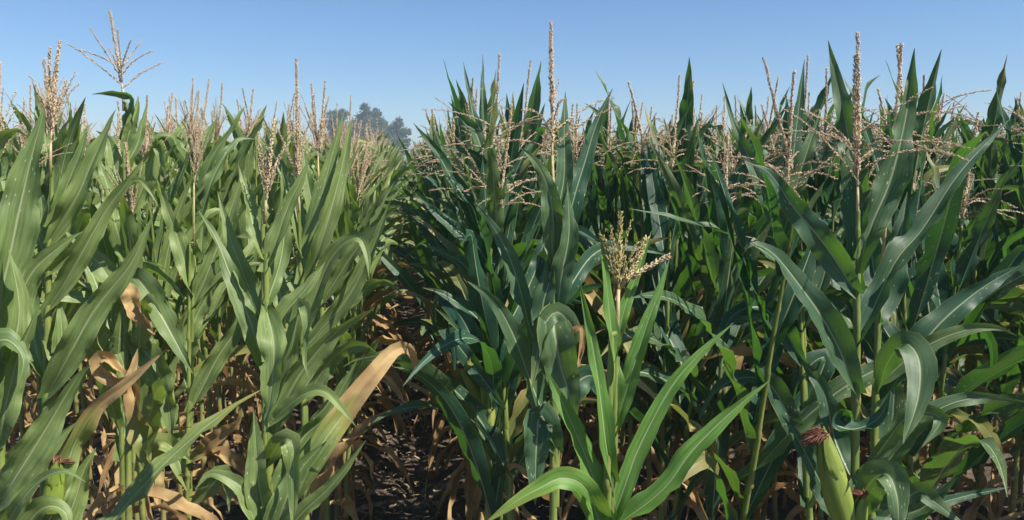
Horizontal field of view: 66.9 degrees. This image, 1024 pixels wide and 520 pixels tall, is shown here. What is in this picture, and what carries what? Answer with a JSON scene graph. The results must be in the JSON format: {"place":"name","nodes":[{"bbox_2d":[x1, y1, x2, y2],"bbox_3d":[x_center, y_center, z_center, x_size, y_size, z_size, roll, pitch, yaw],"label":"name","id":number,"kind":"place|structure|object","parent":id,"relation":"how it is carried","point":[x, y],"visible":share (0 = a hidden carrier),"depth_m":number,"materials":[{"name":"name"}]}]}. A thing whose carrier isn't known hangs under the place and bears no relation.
{"place":"outdoors","nodes":[
{"label":"outdoors","id":0,"kind":"place"},
{"bbox_2d":[0,0,1023,159],"label":"sky","id":1,"kind":"structure","parent":0,"point":[388,55],"materials":[{"name":"blue"}]},
{"bbox_2d":[10,230,1023,519],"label":"ground","id":2,"kind":"structure","parent":0,"point":[540,508],"depth_m":4.70,"materials":[{"name":"soil"}]},
{"bbox_2d":[0,87,66,503],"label":"corn plant","id":3,"kind":"object","parent":2,"relation":"on","point":[5,160],"visible":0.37,"depth_m":3.52,"materials":[{"name":"green plant"}]},
{"bbox_2d":[6,123,72,519],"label":"corn plant","id":4,"kind":"object","parent":2,"relation":"on","point":[38,376],"visible":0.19,"depth_m":3.72,"materials":[{"name":"green plant"}]},
{"bbox_2d":[0,61,90,519],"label":"corn plant","id":5,"kind":"object","parent":2,"relation":"on","point":[25,460],"visible":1,"depth_m":1.87,"materials":[{"name":"green plant"}]},
{"bbox_2d":[12,97,89,420],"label":"corn plant","id":6,"kind":"object","parent":2,"relation":"on","point":[32,369],"visible":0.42,"depth_m":4.91,"materials":[{"name":"green plant"}]},
{"bbox_2d":[33,58,104,516],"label":"corn plant","id":7,"kind":"object","parent":2,"relation":"on","point":[61,161],"visible":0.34,"depth_m":3.73,"materials":[{"name":"green plant"}]},
{"bbox_2d":[30,77,117,503],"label":"corn plant","id":8,"kind":"object","parent":2,"relation":"on","point":[82,221],"visible":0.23,"depth_m":3.97,"materials":[{"name":"green plant"}]},
{"bbox_2d":[4,94,146,465],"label":"corn plant","id":9,"kind":"object","parent":2,"relation":"on","point":[29,126],"visible":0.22,"depth_m":4.05,"materials":[{"name":"green plant"}]},
{"bbox_2d":[29,82,151,483],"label":"corn plant","id":10,"kind":"object","parent":2,"relation":"on","point":[90,383],"visible":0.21,"depth_m":4.23,"materials":[{"name":"green plant"}]},
{"bbox_2d":[31,104,180,464],"bbox_3d":[-2.501,0.256,4.567,0.479,2.322,1.043,7,10,43],"label":"corn plant","id":11,"kind":"object","parent":2,"relation":"on","point":[97,200],"visible":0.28,"depth_m":4.51,"materials":[{"name":"green plant"}]},
{"bbox_2d":[66,178,189,519],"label":"corn plant","id":12,"kind":"object","parent":2,"relation":"on","point":[114,324],"visible":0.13,"depth_m":2.81,"materials":[{"name":"green plant"}]},
{"bbox_2d":[75,112,186,519],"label":"corn plant","id":13,"kind":"object","parent":2,"relation":"on","point":[104,336],"visible":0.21,"depth_m":2.92,"materials":[{"name":"green plant"}]},
{"bbox_2d":[106,142,167,519],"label":"corn plant","id":14,"kind":"object","parent":2,"relation":"on","point":[130,229],"visible":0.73,"depth_m":2.57,"materials":[{"name":"green plant"}]},
{"bbox_2d":[93,93,187,438],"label":"corn plant","id":15,"kind":"object","parent":2,"relation":"on","point":[180,283],"visible":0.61,"depth_m":5.00,"materials":[{"name":"green plant"}]},
{"bbox_2d":[66,10,218,519],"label":"corn plant","id":16,"kind":"object","parent":2,"relation":"on","point":[138,289],"visible":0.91,"depth_m":2.57,"materials":[{"name":"green plant"}]},
{"bbox_2d":[28,40,259,519],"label":"corn plant","id":17,"kind":"object","parent":2,"relation":"on","point":[57,358],"visible":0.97,"depth_m":2.10,"materials":[{"name":"green plant"}]},
{"bbox_2d":[39,94,260,519],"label":"corn plant","id":18,"kind":"object","parent":2,"relation":"on","point":[73,296],"visible":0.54,"depth_m":3.39,"materials":[{"name":"green plant"}]},
{"bbox_2d":[67,77,260,510],"bbox_3d":[-1.640,0.298,3.896,0.405,2.398,1.018,4,8,25],"label":"corn plant","id":19,"kind":"object","parent":2,"relation":"on","point":[211,157],"visible":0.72,"depth_m":3.84,"materials":[{"name":"green plant"}]},
{"bbox_2d":[100,149,249,519],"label":"corn plant","id":20,"kind":"object","parent":2,"relation":"on","point":[181,211],"visible":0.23,"depth_m":3.48,"materials":[{"name":"green plant"}]},
{"bbox_2d":[108,78,245,519],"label":"corn plant","id":21,"kind":"object","parent":2,"relation":"on","point":[198,285],"visible":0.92,"depth_m":3.29,"materials":[{"name":"green plant"}]},
{"bbox_2d":[64,91,295,519],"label":"corn plant","id":22,"kind":"object","parent":2,"relation":"on","point":[214,174],"visible":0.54,"depth_m":3.81,"materials":[{"name":"green plant"}]},
{"bbox_2d":[163,97,203,403],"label":"corn plant","id":23,"kind":"object","parent":2,"relation":"on","point":[175,300],"visible":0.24,"depth_m":5.65,"materials":[{"name":"green plant"}]},
{"bbox_2d":[181,100,251,485],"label":"corn plant","id":24,"kind":"object","parent":2,"relation":"on","point":[215,410],"visible":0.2,"depth_m":4.48,"materials":[{"name":"green plant"}]},
{"bbox_2d":[145,83,288,516],"bbox_3d":[-1.604,0.265,4.100,1.142,2.370,0.452,-6,10,-41],"label":"corn plant","id":25,"kind":"object","parent":2,"relation":"on","point":[224,191],"visible":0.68,"depth_m":4.06,"materials":[{"name":"green plant"}]},
{"bbox_2d":[155,121,287,470],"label":"corn plant","id":26,"kind":"object","parent":2,"relation":"on","point":[210,239],"visible":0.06,"depth_m":4.21,"materials":[{"name":"green plant"}]},
{"bbox_2d":[174,109,295,429],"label":"corn plant","id":27,"kind":"object","parent":2,"relation":"on","point":[230,160],"visible":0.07,"depth_m":4.93,"materials":[{"name":"green plant"}]},
{"bbox_2d":[209,111,275,468],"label":"corn plant","id":28,"kind":"object","parent":2,"relation":"on","point":[229,317],"visible":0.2,"depth_m":4.66,"materials":[{"name":"green plant"}]},
{"bbox_2d":[216,88,272,465],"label":"corn plant","id":29,"kind":"object","parent":2,"relation":"on","point":[248,163],"visible":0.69,"depth_m":4.42,"materials":[{"name":"green plant"}]},
{"bbox_2d":[189,87,308,443],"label":"corn plant","id":30,"kind":"object","parent":2,"relation":"on","point":[256,167],"visible":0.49,"depth_m":5.19,"materials":[{"name":"green plant"}]},
{"bbox_2d":[244,92,311,442],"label":"corn plant","id":31,"kind":"object","parent":2,"relation":"on","point":[274,194],"visible":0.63,"depth_m":4.89,"materials":[{"name":"green plant"}]},
{"bbox_2d":[195,119,417,519],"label":"corn plant","id":32,"kind":"object","parent":2,"relation":"on","point":[262,490],"visible":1,"depth_m":1.93,"materials":[{"name":"green plant"}]},
{"bbox_2d":[259,58,391,519],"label":"corn plant","id":33,"kind":"object","parent":2,"relation":"on","point":[313,231],"visible":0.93,"depth_m":2.48,"materials":[{"name":"green plant"}]},
{"bbox_2d":[293,118,358,519],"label":"corn plant","id":34,"kind":"object","parent":2,"relation":"on","point":[340,462],"visible":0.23,"depth_m":3.81,"materials":[{"name":"green plant"}]},
{"bbox_2d":[293,102,374,490],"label":"corn plant","id":35,"kind":"object","parent":2,"relation":"on","point":[363,416],"visible":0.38,"depth_m":4.07,"materials":[{"name":"green plant"}]},
{"bbox_2d":[324,108,349,145],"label":"tree","id":36,"kind":"object","parent":2,"relation":"on","point":[333,117],"visible":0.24,"depth_m":121.81,"materials":[{"name":"green plant"}]},
{"bbox_2d":[284,81,405,519],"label":"corn plant","id":37,"kind":"object","parent":2,"relation":"on","point":[342,268],"visible":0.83,"depth_m":3.09,"materials":[{"name":"green plant"}]},
{"bbox_2d":[285,120,408,519],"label":"corn plant","id":38,"kind":"object","parent":2,"relation":"on","point":[340,371],"visible":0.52,"depth_m":3.57,"materials":[{"name":"green plant"}]},
{"bbox_2d":[289,132,411,422],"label":"corn plant","id":39,"kind":"object","parent":2,"relation":"on","point":[389,225],"visible":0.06,"depth_m":5.22,"materials":[{"name":"green plant"}]},
{"bbox_2d":[294,114,414,417],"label":"corn plant","id":40,"kind":"object","parent":2,"relation":"on","point":[402,375],"visible":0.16,"depth_m":5.67,"materials":[{"name":"green plant"}]},
{"bbox_2d":[287,134,430,452],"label":"corn plant","id":41,"kind":"object","parent":2,"relation":"on","point":[377,205],"visible":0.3,"depth_m":4.60,"materials":[{"name":"green plant"}]},
{"bbox_2d":[308,123,412,444],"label":"corn plant","id":42,"kind":"object","parent":2,"relation":"on","point":[393,280],"visible":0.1,"depth_m":4.96,"materials":[{"name":"green plant"}]},
{"bbox_2d":[309,136,414,519],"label":"corn plant","id":43,"kind":"object","parent":2,"relation":"on","point":[351,227],"visible":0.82,"depth_m":3.55,"materials":[{"name":"green plant"}]},
{"bbox_2d":[345,102,387,147],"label":"tree","id":44,"kind":"object","parent":2,"relation":"on","point":[364,116],"visible":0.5,"depth_m":118.25,"materials":[{"name":"green plant"}]},
{"bbox_2d":[308,95,439,476],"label":"corn plant","id":45,"kind":"object","parent":2,"relation":"on","point":[390,328],"visible":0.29,"depth_m":4.55,"materials":[{"name":"green plant"}]},
{"bbox_2d":[360,129,398,412],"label":"corn plant","id":46,"kind":"object","parent":2,"relation":"on","point":[374,169],"visible":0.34,"depth_m":5.60,"materials":[{"name":"green plant"}]},
{"bbox_2d":[375,116,411,155],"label":"tree","id":47,"kind":"object","parent":2,"relation":"on","point":[394,129],"visible":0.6,"depth_m":116.79,"materials":[{"name":"green plant"}]},
{"bbox_2d":[390,110,452,424],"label":"corn plant","id":48,"kind":"object","parent":2,"relation":"on","point":[408,246],"visible":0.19,"depth_m":5.50,"materials":[{"name":"green plant"}]},
{"bbox_2d":[390,111,459,453],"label":"corn plant","id":49,"kind":"object","parent":2,"relation":"on","point":[400,253],"visible":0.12,"depth_m":4.88,"materials":[{"name":"green plant"}]},
{"bbox_2d":[372,88,528,519],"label":"corn plant","id":50,"kind":"object","parent":2,"relation":"on","point":[469,485],"visible":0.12,"depth_m":3.71,"materials":[{"name":"green plant"}]},
{"bbox_2d":[369,60,535,519],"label":"corn plant","id":51,"kind":"object","parent":2,"relation":"on","point":[403,275],"visible":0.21,"depth_m":3.74,"materials":[{"name":"green plant"}]},
{"bbox_2d":[384,110,527,483],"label":"corn plant","id":52,"kind":"object","parent":2,"relation":"on","point":[426,232],"visible":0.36,"depth_m":4.57,"materials":[{"name":"green plant"}]},
{"bbox_2d":[406,102,530,498],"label":"corn plant","id":53,"kind":"object","parent":2,"relation":"on","point":[425,255],"visible":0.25,"depth_m":4.38,"materials":[{"name":"green plant"}]},
{"bbox_2d":[363,117,581,519],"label":"corn plant","id":54,"kind":"object","parent":2,"relation":"on","point":[410,405],"visible":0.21,"depth_m":2.74,"materials":[{"name":"green plant"}]},
{"bbox_2d":[409,102,539,519],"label":"corn plant","id":55,"kind":"object","parent":2,"relation":"on","point":[460,285],"visible":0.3,"depth_m":3.37,"materials":[{"name":"green plant"}]},
{"bbox_2d":[344,103,606,519],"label":"corn plant","id":56,"kind":"object","parent":2,"relation":"on","point":[436,382],"visible":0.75,"depth_m":2.50,"materials":[{"name":"green plant"}]},
{"bbox_2d":[395,53,561,519],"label":"corn plant","id":57,"kind":"object","parent":2,"relation":"on","point":[499,443],"visible":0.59,"depth_m":2.59,"materials":[{"name":"green plant"}]},
{"bbox_2d":[448,80,520,518],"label":"corn plant","id":58,"kind":"object","parent":2,"relation":"on","point":[462,100],"visible":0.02,"depth_m":3.83,"materials":[{"name":"green plant"}]},
{"bbox_2d":[3,114,1001,341],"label":"corn crop","id":59,"kind":"object","parent":2,"relation":"on","point":[394,157],"visible":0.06,"depth_m":8.53,"materials":[{"name":"green plant"}]},
{"bbox_2d":[411,93,596,519],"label":"corn plant","id":60,"kind":"object","parent":2,"relation":"on","point":[532,219],"visible":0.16,"depth_m":3.18,"materials":[{"name":"green plant"}]},
{"bbox_2d":[436,59,599,519],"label":"corn plant","id":61,"kind":"object","parent":2,"relation":"on","point":[534,102],"visible":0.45,"depth_m":3.19,"materials":[{"name":"green plant"}]},
{"bbox_2d":[398,83,639,491],"bbox_3d":[-0.018,0.477,2.989,0.751,2.229,1.028,-1,6,-17],"label":"corn plant","id":62,"kind":"object","parent":2,"relation":"on","point":[513,148],"visible":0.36,"depth_m":2.77,"materials":[{"name":"green plant"}]},
{"bbox_2d":[444,72,594,466],"bbox_3d":[-0.078,0.217,4.383,0.858,2.521,1.175,-1,4,-39],"label":"corn plant","id":63,"kind":"object","parent":2,"relation":"on","point":[491,101],"visible":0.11,"depth_m":4.25,"materials":[{"name":"green plant"}]},
{"bbox_2d":[78,288,1007,519],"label":"crop litter","id":64,"kind":"object","parent":2,"relation":"on","point":[441,485],"visible":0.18,"depth_m":4.41,"materials":[{"name":"plant"}]},
{"bbox_2d":[414,83,674,519],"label":"corn plant","id":65,"kind":"object","parent":2,"relation":"on","point":[462,319],"visible":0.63,"depth_m":2.64,"materials":[{"name":"green plant"}]},
{"bbox_2d":[467,21,671,519],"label":"corn plant","id":66,"kind":"object","parent":2,"relation":"on","point":[556,332],"visible":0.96,"depth_m":1.90,"materials":[{"name":"green plant"}]},
{"bbox_2d":[539,100,619,466],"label":"corn plant","id":67,"kind":"object","parent":2,"relation":"on","point":[564,462],"visible":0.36,"depth_m":4.41,"materials":[{"name":"green plant"}]},
{"bbox_2d":[571,104,626,468],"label":"corn plant","id":68,"kind":"object","parent":2,"relation":"on","point":[593,195],"visible":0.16,"depth_m":4.57,"materials":[{"name":"green plant"}]},
{"bbox_2d":[566,100,668,519],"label":"corn plant","id":69,"kind":"object","parent":2,"relation":"on","point":[633,320],"visible":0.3,"depth_m":3.48,"materials":[{"name":"green plant"}]},
{"bbox_2d":[522,92,716,519],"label":"corn plant","id":70,"kind":"object","parent":2,"relation":"on","point":[591,204],"visible":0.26,"depth_m":4.05,"materials":[{"name":"green plant"}]},
{"bbox_2d":[530,97,711,492],"bbox_3d":[0.641,0.330,3.936,1.051,2.280,0.768,-5,11,-36],"label":"corn plant","id":71,"kind":"object","parent":2,"relation":"on","point":[620,135],"visible":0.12,"depth_m":3.78,"materials":[{"name":"green plant"}]},
{"bbox_2d":[543,100,699,519],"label":"corn plant","id":72,"kind":"object","parent":2,"relation":"on","point":[608,208],"visible":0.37,"depth_m":3.54,"materials":[{"name":"green plant"}]},
{"bbox_2d":[532,101,719,480],"bbox_3d":[0.626,0.311,4.363,0.430,2.372,1.286,-7,10,-41],"label":"corn plant","id":73,"kind":"object","parent":2,"relation":"on","point":[571,451],"visible":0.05,"depth_m":4.41,"materials":[{"name":"green plant"}]},
{"bbox_2d":[488,211,769,519],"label":"corn plant","id":74,"kind":"object","parent":2,"relation":"on","point":[598,491],"visible":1,"depth_m":1.34,"materials":[{"name":"green plant"}]},
{"bbox_2d":[540,75,773,519],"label":"corn plant","id":75,"kind":"object","parent":2,"relation":"on","point":[654,194],"visible":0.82,"depth_m":3.02,"materials":[{"name":"green plant"}]},
{"bbox_2d":[618,58,733,519],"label":"corn plant","id":76,"kind":"object","parent":2,"relation":"on","point":[682,287],"visible":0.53,"depth_m":3.17,"materials":[{"name":"green plant"}]},
{"bbox_2d":[538,70,817,519],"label":"corn plant","id":77,"kind":"object","parent":2,"relation":"on","point":[647,279],"visible":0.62,"depth_m":3.32,"materials":[{"name":"green plant"}]},
{"bbox_2d":[601,115,770,519],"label":"corn plant","id":78,"kind":"object","parent":2,"relation":"on","point":[728,288],"visible":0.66,"depth_m":2.68,"materials":[{"name":"green plant"}]},
{"bbox_2d":[665,111,726,460],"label":"corn plant","id":79,"kind":"object","parent":2,"relation":"on","point":[698,179],"visible":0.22,"depth_m":4.64,"materials":[{"name":"green plant"}]},
{"bbox_2d":[590,102,846,519],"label":"corn plant","id":80,"kind":"object","parent":2,"relation":"on","point":[672,338],"visible":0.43,"depth_m":2.81,"materials":[{"name":"green plant"}]},
{"bbox_2d":[675,96,762,489],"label":"corn plant","id":81,"kind":"object","parent":2,"relation":"on","point":[717,138],"visible":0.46,"depth_m":4.49,"materials":[{"name":"green plant"}]},
{"bbox_2d":[579,70,873,519],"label":"corn plant","id":82,"kind":"object","parent":2,"relation":"on","point":[759,470],"visible":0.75,"depth_m":2.27,"materials":[{"name":"green plant"}]},
{"bbox_2d":[632,57,844,519],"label":"corn plant","id":83,"kind":"object","parent":2,"relation":"on","point":[781,396],"visible":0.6,"depth_m":2.34,"materials":[{"name":"green plant"}]},
{"bbox_2d":[680,88,802,519],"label":"corn plant","id":84,"kind":"object","parent":2,"relation":"on","point":[749,114],"visible":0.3,"depth_m":3.81,"materials":[{"name":"green plant"}]},
{"bbox_2d":[677,76,827,519],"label":"corn plant","id":85,"kind":"object","parent":2,"relation":"on","point":[755,210],"visible":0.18,"depth_m":3.97,"materials":[{"name":"green plant"}]},
{"bbox_2d":[698,92,866,519],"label":"corn plant","id":86,"kind":"object","parent":2,"relation":"on","point":[728,487],"visible":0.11,"depth_m":3.90,"materials":[{"name":"green plant"}]},
{"bbox_2d":[678,97,950,519],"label":"corn plant","id":87,"kind":"object","parent":2,"relation":"on","point":[744,446],"visible":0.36,"depth_m":3.61,"materials":[{"name":"green plant"}]},
{"bbox_2d":[694,55,950,519],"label":"corn plant","id":88,"kind":"object","parent":2,"relation":"on","point":[791,493],"visible":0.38,"depth_m":3.49,"materials":[{"name":"green plant"}]},
{"bbox_2d":[678,68,970,519],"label":"corn plant","id":89,"kind":"object","parent":2,"relation":"on","point":[816,180],"visible":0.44,"depth_m":3.17,"materials":[{"name":"green plant"}]},
{"bbox_2d":[801,74,886,516],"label":"corn plant","id":90,"kind":"object","parent":2,"relation":"on","point":[862,440],"visible":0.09,"depth_m":4.10,"materials":[{"name":"green plant"}]},
{"bbox_2d":[712,108,1003,519],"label":"corn plant","id":91,"kind":"object","parent":2,"relation":"on","point":[749,361],"visible":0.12,"depth_m":3.23,"materials":[{"name":"green plant"}]},
{"bbox_2d":[697,44,1023,494],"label":"corn plant","id":92,"kind":"object","parent":2,"relation":"on","point":[950,452],"visible":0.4,"depth_m":2.31,"materials":[{"name":"green plant"}]},
{"bbox_2d":[743,31,1009,519],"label":"corn plant","id":93,"kind":"object","parent":2,"relation":"on","point":[866,214],"visible":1,"depth_m":1.79,"materials":[{"name":"green plant"}]},
{"bbox_2d":[756,113,1003,471],"bbox_3d":[1.321,0.566,2.734,0.632,2.198,1.079,-5,9,-32],"label":"corn plant","id":94,"kind":"object","parent":2,"relation":"on","point":[842,306],"visible":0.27,"depth_m":2.62,"materials":[{"name":"green plant"}]},
{"bbox_2d":[757,76,1023,519],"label":"corn plant","id":95,"kind":"object","parent":2,"relation":"on","point":[1013,294],"visible":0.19,"depth_m":2.81,"materials":[{"name":"green plant"}]},
{"bbox_2d":[807,96,1023,519],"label":"corn plant","id":96,"kind":"object","parent":2,"relation":"on","point":[955,352],"visible":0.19,"depth_m":3.53,"materials":[{"name":"green plant"}]},
{"bbox_2d":[808,111,1023,519],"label":"corn plant","id":97,"kind":"object","parent":2,"relation":"on","point":[981,222],"visible":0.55,"depth_m":2.42,"materials":[{"name":"green plant"}]},
{"bbox_2d":[837,62,1015,519],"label":"corn plant","id":98,"kind":"object","parent":2,"relation":"on","point":[946,136],"visible":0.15,"depth_m":3.56,"materials":[{"name":"green plant"}]},
{"bbox_2d":[831,43,1023,519],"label":"corn plant","id":99,"kind":"object","parent":2,"relation":"on","point":[937,328],"visible":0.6,"depth_m":1.99,"materials":[{"name":"green plant"}]},
{"bbox_2d":[918,107,1023,519],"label":"corn plant","id":100,"kind":"object","parent":2,"relation":"on","point":[971,511],"visible":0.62,"depth_m":3.20,"materials":[{"name":"green plant"}]},
{"bbox_2d":[920,88,1023,519],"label":"corn plant","id":101,"kind":"object","parent":2,"relation":"on","point":[1010,380],"visible":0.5,"depth_m":3.22,"materials":[{"name":"green plant"}]},
{"bbox_2d":[925,56,1023,519],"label":"corn plant","id":102,"kind":"object","parent":2,"relation":"on","point":[991,263],"visible":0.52,"depth_m":3.31,"materials":[{"name":"green plant"}]},
{"bbox_2d":[942,117,1015,497],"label":"corn plant","id":103,"kind":"object","parent":2,"relation":"on","point":[1010,224],"visible":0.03,"depth_m":4.17,"materials":[{"name":"green plant"}]},
{"bbox_2d":[945,97,1023,518],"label":"corn plant","id":104,"kind":"object","parent":2,"relation":"on","point":[999,506],"visible":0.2,"depth_m":3.91,"materials":[{"name":"green plant"}]},
{"bbox_2d":[946,165,1023,519],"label":"corn plant","id":105,"kind":"object","parent":2,"relation":"on","point":[987,315],"visible":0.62,"depth_m":2.89,"materials":[{"name":"green plant"}]},
{"bbox_2d":[955,92,1021,513],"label":"corn plant","id":106,"kind":"object","parent":2,"relation":"on","point":[1005,198],"visible":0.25,"depth_m":4.03,"materials":[{"name":"green plant"}]},
{"bbox_2d":[985,302,1023,321],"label":"corn plant","id":107,"kind":"object","parent":2,"relation":"on","point":[1016,308],"visible":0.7,"depth_m":2.76,"materials":[{"name":"green plant"}]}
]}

